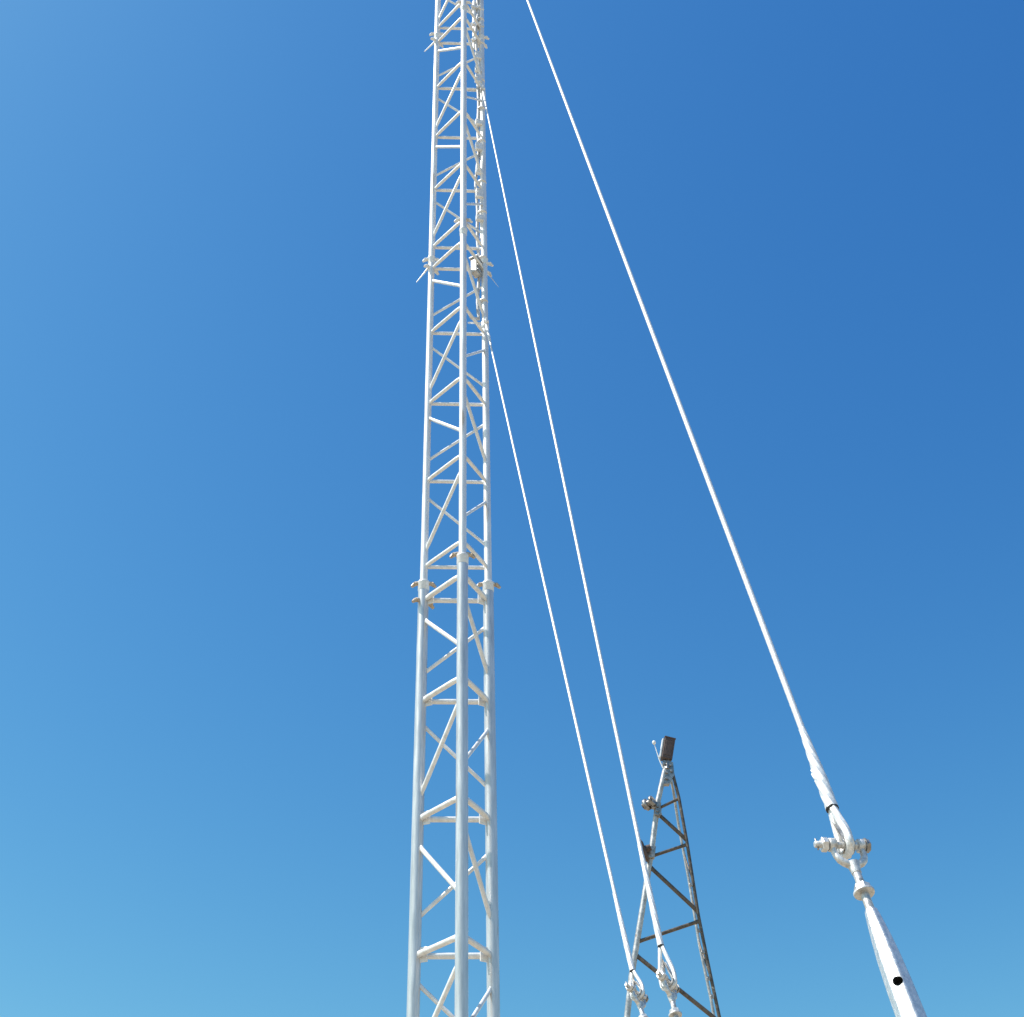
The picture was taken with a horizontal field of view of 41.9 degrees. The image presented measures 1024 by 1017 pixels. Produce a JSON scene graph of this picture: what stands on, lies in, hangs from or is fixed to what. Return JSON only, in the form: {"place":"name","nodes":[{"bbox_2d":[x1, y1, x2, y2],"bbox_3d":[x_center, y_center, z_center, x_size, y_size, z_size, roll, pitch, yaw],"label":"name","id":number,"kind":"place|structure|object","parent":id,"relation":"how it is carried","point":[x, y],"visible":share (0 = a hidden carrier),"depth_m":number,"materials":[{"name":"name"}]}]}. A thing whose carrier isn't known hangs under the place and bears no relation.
{"place":"outdoors","nodes":[
{"label":"outdoors","id":0,"kind":"place"},
{"bbox_2d":[0,0,1023,1016],"label":"sky","id":1,"kind":"structure","parent":0,"point":[215,214],"materials":[{"name":"blue"}]},
{"bbox_3d":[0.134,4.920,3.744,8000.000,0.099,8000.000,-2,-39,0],"label":"ground","id":2,"kind":"structure","parent":0,"visible":0},
{"bbox_2d":[406,0,500,1016],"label":"lattice mast","id":3,"kind":"object","parent":2,"relation":"on","point":[418,954],"visible":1,"depth_m":7.96,"materials":[{"name":"metal"}]},
{"bbox_2d":[467,0,487,320],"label":"antenna cable","id":4,"kind":"object","parent":3,"relation":"attached to","point":[481,180],"visible":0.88,"depth_m":10.78,"materials":[{"name":"white plastic"}]},
{"bbox_2d":[485,324,644,1000],"bbox_3d":[0.102,0.107,6.878,0.042,5.614,2.480,6,-39,-9],"label":"guy wire","id":5,"kind":"object","parent":3,"relation":"attached to","point":[640,995],"visible":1,"depth_m":5.26,"materials":[{"name":"white metal"}]},
{"bbox_2d":[482,90,676,990],"bbox_3d":[0.092,-1.107,7.541,0.045,8.610,2.962,5,-39,-9],"label":"guy wire","id":6,"kind":"object","parent":3,"relation":"attached to","point":[663,966],"visible":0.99,"depth_m":4.74,"materials":[{"name":"white metal"}]},
{"bbox_2d":[526,0,855,859],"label":"guy wire","id":7,"kind":"object","parent":3,"relation":"attached to","point":[840,828],"visible":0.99,"depth_m":3.71,"materials":[{"name":"white metal"}]},
{"bbox_2d":[625,982,648,1016],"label":"turnbuckle","id":8,"kind":"object","parent":2,"relation":"attached to","point":[630,987],"visible":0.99,"depth_m":4.18,"materials":[{"name":"metal"}]},
{"bbox_2d":[656,969,681,1016],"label":"turnbuckle","id":9,"kind":"object","parent":2,"relation":"attached to","point":[674,1010],"visible":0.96,"depth_m":3.70,"materials":[{"name":"metal"}]},
{"bbox_2d":[624,736,720,1016],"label":"lattice mast","id":10,"kind":"object","parent":2,"relation":"on","point":[667,778],"visible":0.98,"depth_m":9.44,"materials":[{"name":"metal"}]},
{"bbox_2d":[813,837,926,1016],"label":"turnbuckle","id":11,"kind":"object","parent":2,"relation":"attached to","point":[904,998],"visible":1,"depth_m":2.73,"materials":[{"name":"metal"}]}
]}

